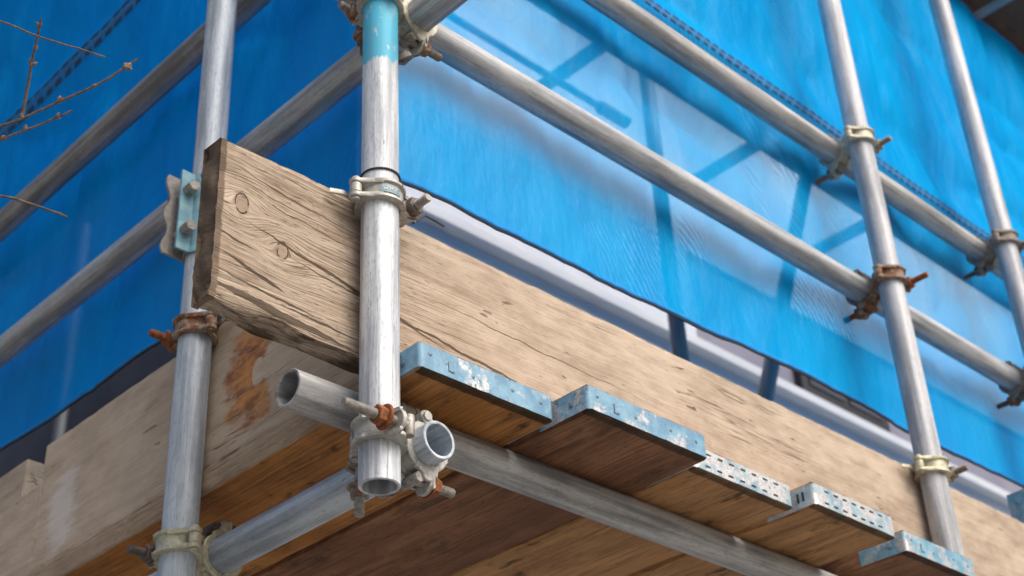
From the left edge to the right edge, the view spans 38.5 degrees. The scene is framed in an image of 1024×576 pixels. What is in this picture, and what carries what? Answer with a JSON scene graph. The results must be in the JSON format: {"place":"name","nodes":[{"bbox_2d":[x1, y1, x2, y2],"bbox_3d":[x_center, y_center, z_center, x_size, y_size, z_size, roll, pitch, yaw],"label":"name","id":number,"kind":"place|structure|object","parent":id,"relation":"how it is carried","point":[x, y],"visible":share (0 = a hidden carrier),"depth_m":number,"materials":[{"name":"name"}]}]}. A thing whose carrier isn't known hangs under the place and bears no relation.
{"place":"outdoors","nodes":[
{"label":"outdoors","id":0,"kind":"place"},
{"bbox_2d":[0,154,1022,516],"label":"house","id":1,"kind":"structure","parent":0,"point":[808,398],"depth_m":5.37,"materials":[{"name":"stone"}]},
{"bbox_2d":[793,371,890,432],"bbox_3d":[1.332,0.361,5.983,0.600,0.360,0.037,25,-42,-37],"label":"window","id":2,"kind":"structure","parent":1,"relation":"in","point":[801,381],"depth_m":5.87,"materials":[{"name":"grey glass"}]},
{"bbox_2d":[961,0,1023,54],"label":"deck board","id":3,"kind":"object","parent":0,"point":[1006,21],"visible":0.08,"depth_m":4.39,"materials":[{"name":"brown wood"}]},
{"bbox_2d":[761,0,1012,144],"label":"cross tube","id":4,"kind":"object","parent":3,"relation":"attached to","point":[987,9],"visible":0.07,"depth_m":4.34,"materials":[{"name":"grey metal"}]},
{"bbox_3d":[1.553,-0.394,5.067,0.048,0.048,1.281,25,-42,-37],"label":"cross tube","id":5,"kind":"object","parent":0,"visible":0},
{"bbox_2d":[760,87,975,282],"bbox_3d":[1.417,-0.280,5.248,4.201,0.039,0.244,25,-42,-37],"label":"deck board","id":6,"kind":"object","parent":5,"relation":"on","point":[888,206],"depth_m":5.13,"materials":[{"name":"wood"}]},
{"bbox_2d":[757,358,779,401],"bbox_3d":[0.726,0.334,4.226,0.048,2.272,0.048,-29,-63,38],"label":"brace tube","id":7,"kind":"object","parent":6,"relation":"attached to","point":[768,379],"visible":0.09,"depth_m":4.27,"materials":[{"name":"metal"}]},
{"label":"ground","id":8,"kind":"structure","parent":0,"visible":0},
{"bbox_2d":[50,408,68,443],"bbox_3d":[-1.546,1.406,4.599,0.048,3.901,0.048,25,-42,-37],"label":"scaffold pole","id":9,"kind":"object","parent":8,"relation":"on","point":[59,428],"visible":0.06,"depth_m":5.16,"materials":[{"name":"silver metal"}]},
{"bbox_2d":[0,18,137,217],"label":"tree","id":10,"kind":"object","parent":8,"relation":"on","point":[126,66],"visible":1,"depth_m":1.65,"materials":[{"name":"brown plant"}]},
{"bbox_2d":[157,0,236,575],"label":"scaffold pole","id":11,"kind":"object","parent":8,"relation":"on","point":[183,486],"visible":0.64,"depth_m":2.06,"materials":[{"name":"metal"}]},
{"bbox_2d":[0,0,271,242],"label":"guard rail","id":12,"kind":"object","parent":11,"relation":"attached to","point":[166,76],"visible":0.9,"depth_m":2.76,"materials":[{"name":"grey metal"}]},
{"bbox_2d":[0,0,361,451],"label":"debris net","id":13,"kind":"object","parent":12,"relation":"hanging from","point":[285,51],"visible":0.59,"depth_m":2.78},
{"bbox_2d":[159,169,200,264],"bbox_3d":[-0.471,-0.095,2.221,0.122,0.142,0.081,25,-42,-37],"label":"sleeve coupler","id":14,"kind":"object","parent":11,"relation":"attached to","point":[180,217],"visible":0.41,"depth_m":2.19,"materials":[{"name":"metal"}]},
{"bbox_2d":[127,521,242,575],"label":"tube coupler","id":15,"kind":"object","parent":11,"relation":"attached to","point":[193,540],"visible":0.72,"depth_m":1.93,"materials":[{"name":"yellow metal"}]},
{"bbox_2d":[148,311,227,352],"bbox_3d":[-0.451,0.063,2.109,0.129,0.035,0.066,-16,-35,20],"label":"tube coupler","id":16,"kind":"object","parent":11,"relation":"attached to","point":[208,323],"visible":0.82,"depth_m":2.09,"materials":[{"name":"brown metal"}]},
{"bbox_2d":[0,0,467,368],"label":"guard rail","id":17,"kind":"object","parent":11,"relation":"attached to","point":[339,80],"visible":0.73,"depth_m":2.43,"materials":[{"name":"grey metal"}]},
{"bbox_2d":[149,421,454,575],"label":"ledger tube","id":18,"kind":"object","parent":11,"relation":"attached to","point":[327,499],"visible":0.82,"depth_m":1.83,"materials":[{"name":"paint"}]},
{"bbox_2d":[667,314,689,361],"bbox_3d":[0.525,0.831,3.872,0.048,3.901,0.048,25,-42,-37],"label":"scaffold pole","id":19,"kind":"object","parent":8,"relation":"on","point":[678,338],"visible":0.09,"depth_m":4.29,"materials":[{"name":"metal"}]},
{"bbox_2d":[817,0,964,556],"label":"scaffold pole","id":20,"kind":"object","parent":8,"relation":"on","point":[940,511],"visible":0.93,"depth_m":2.81,"materials":[{"name":"silver metal"}]},
{"bbox_2d":[275,368,836,575],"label":"ledger tube","id":21,"kind":"object","parent":20,"relation":"attached to","point":[305,394],"visible":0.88,"depth_m":1.96,"materials":[{"name":"silver metal"}]},
{"bbox_2d":[29,341,551,575],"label":"deck board","id":22,"kind":"object","parent":21,"relation":"on","point":[288,458],"visible":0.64,"depth_m":1.92,"materials":[{"name":"orange wood"}]},
{"bbox_2d":[0,321,358,575],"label":"toe board","id":23,"kind":"object","parent":22,"relation":"on","point":[105,466],"visible":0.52,"depth_m":2.19,"materials":[{"name":"brown wood"}]},
{"bbox_2d":[0,459,44,510],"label":"toe board","id":24,"kind":"object","parent":23,"relation":"attached to","point":[21,479],"visible":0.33,"depth_m":2.56,"materials":[{"name":"brown wood"}]},
{"bbox_2d":[358,0,400,495],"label":"scaffold pole","id":25,"kind":"object","parent":21,"relation":"attached to","point":[379,466],"visible":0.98,"depth_m":1.80,"materials":[{"name":"silver metal"}]},
{"bbox_2d":[330,176,430,227],"bbox_3d":[-0.172,-0.111,1.863,0.126,0.035,0.066,12,-36,-23],"label":"tube coupler","id":26,"kind":"object","parent":25,"relation":"attached to","point":[362,190],"visible":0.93,"depth_m":1.84,"materials":[{"name":"metal"}]},
{"bbox_2d":[412,215,444,226],"bbox_3d":[-0.111,-0.083,1.930,0.006,0.045,0.081,-18,-35,22],"label":"tie wire","id":27,"kind":"object","parent":26,"relation":"hanging from","point":[432,219],"visible":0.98,"depth_m":1.94,"materials":[{"name":"grey metal"}]},
{"bbox_2d":[360,167,400,181],"bbox_3d":[-0.169,-0.139,1.884,0.053,0.004,0.053,25,-42,-37],"label":"wire ring","id":28,"kind":"object","parent":25,"relation":"attached to","point":[369,169],"visible":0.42,"depth_m":1.87,"materials":[{"name":"black metal"}]},
{"bbox_2d":[338,0,441,61],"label":"tube coupler","id":29,"kind":"object","parent":25,"relation":"attached to","point":[413,38],"visible":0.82,"depth_m":2.06,"materials":[{"name":"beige metal"}]},
{"bbox_2d":[341,397,455,498],"bbox_3d":[-0.149,0.176,1.689,0.095,0.105,0.200,-15,-34,19],"label":"tube coupler","id":30,"kind":"object","parent":25,"relation":"attached to","point":[399,425],"visible":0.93,"depth_m":1.67,"materials":[{"name":"metal"}]},
{"bbox_2d":[345,402,419,517],"bbox_3d":[-0.152,0.203,1.767,0.091,0.178,0.093,-3,-32,0],"label":"tube coupler","id":31,"kind":"object","parent":21,"relation":"attached to","point":[358,497],"visible":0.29,"depth_m":1.71,"materials":[{"name":"metal"}]},
{"bbox_2d":[251,384,706,575],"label":"deck board","id":32,"kind":"object","parent":21,"relation":"on","point":[598,436],"visible":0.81,"depth_m":2.05,"materials":[{"name":"brown wood"}]},
{"bbox_2d":[448,450,791,575],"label":"deck board","id":33,"kind":"object","parent":21,"relation":"on","point":[719,493],"visible":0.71,"depth_m":2.15,"materials":[{"name":"beige wood"}]},
{"bbox_2d":[627,482,894,575],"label":"deck board","id":34,"kind":"object","parent":21,"relation":"on","point":[816,525],"visible":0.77,"depth_m":2.21,"materials":[{"name":"beige wood"}]},
{"bbox_2d":[191,137,1023,575],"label":"toe board","id":35,"kind":"object","parent":34,"relation":"on","point":[277,255],"visible":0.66,"depth_m":1.96,"materials":[{"name":"brown wood"}]},
{"bbox_2d":[816,530,974,575],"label":"deck board","id":36,"kind":"object","parent":21,"relation":"on","point":[903,553],"visible":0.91,"depth_m":2.33,"materials":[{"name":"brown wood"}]},
{"bbox_2d":[336,0,1021,390],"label":"guard rail","id":37,"kind":"object","parent":20,"relation":"attached to","point":[474,62],"visible":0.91,"depth_m":2.53,"materials":[{"name":"silver metal"}]},
{"bbox_2d":[352,25,414,64],"bbox_3d":[-0.184,-0.381,2.138,0.091,0.156,0.093,-3,-32,0],"label":"tube coupler","id":38,"kind":"object","parent":37,"relation":"attached to","point":[405,57],"visible":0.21,"depth_m":2.09,"materials":[{"name":"metal"}]},
{"bbox_2d":[582,0,1002,279],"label":"guard rail","id":39,"kind":"object","parent":20,"relation":"attached to","point":[634,19],"visible":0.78,"depth_m":2.90,"materials":[{"name":"silver metal"}]},
{"bbox_2d":[398,0,1023,488],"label":"debris net","id":40,"kind":"object","parent":39,"relation":"hanging from","point":[480,152],"visible":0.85,"depth_m":2.84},
{"bbox_2d":[816,125,891,184],"bbox_3d":[0.709,-0.279,3.061,0.106,0.105,0.144,11,-35,-21],"label":"tube coupler","id":41,"kind":"object","parent":20,"relation":"attached to","point":[837,168],"visible":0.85,"depth_m":3.04,"materials":[{"name":"beige metal"}]},
{"bbox_2d":[845,263,928,320],"bbox_3d":[0.728,0.005,2.876,0.110,0.105,0.154,11,-35,-21],"label":"tube coupler","id":42,"kind":"object","parent":20,"relation":"attached to","point":[866,308],"visible":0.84,"depth_m":2.85,"materials":[{"name":"brown metal"}]},
{"bbox_2d":[902,454,968,483],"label":"tube coupler","id":43,"kind":"object","parent":20,"relation":"attached to","point":[920,466],"visible":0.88,"depth_m":2.61,"materials":[{"name":"yellow metal"}]},
{"bbox_2d":[928,0,1023,355],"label":"scaffold pole","id":44,"kind":"object","parent":8,"relation":"on","point":[997,217],"visible":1,"depth_m":3.49,"materials":[{"name":"silver metal"}]},
{"bbox_2d":[963,228,1023,279],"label":"tube coupler","id":45,"kind":"object","parent":44,"relation":"attached to","point":[984,265],"visible":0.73,"depth_m":3.38,"materials":[{"name":"grey metal"}]},
{"bbox_2d":[997,361,1023,408],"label":"tube coupler","id":46,"kind":"object","parent":44,"relation":"attached to","point":[1015,397],"visible":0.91,"depth_m":3.21,"materials":[{"name":"grey metal"}]},
{"bbox_2d":[1006,489,1023,522],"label":"toe board","id":47,"kind":"object","parent":44,"relation":"attached to","point":[1015,500],"visible":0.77,"depth_m":2.95,"materials":[{"name":"metal"}]}
]}

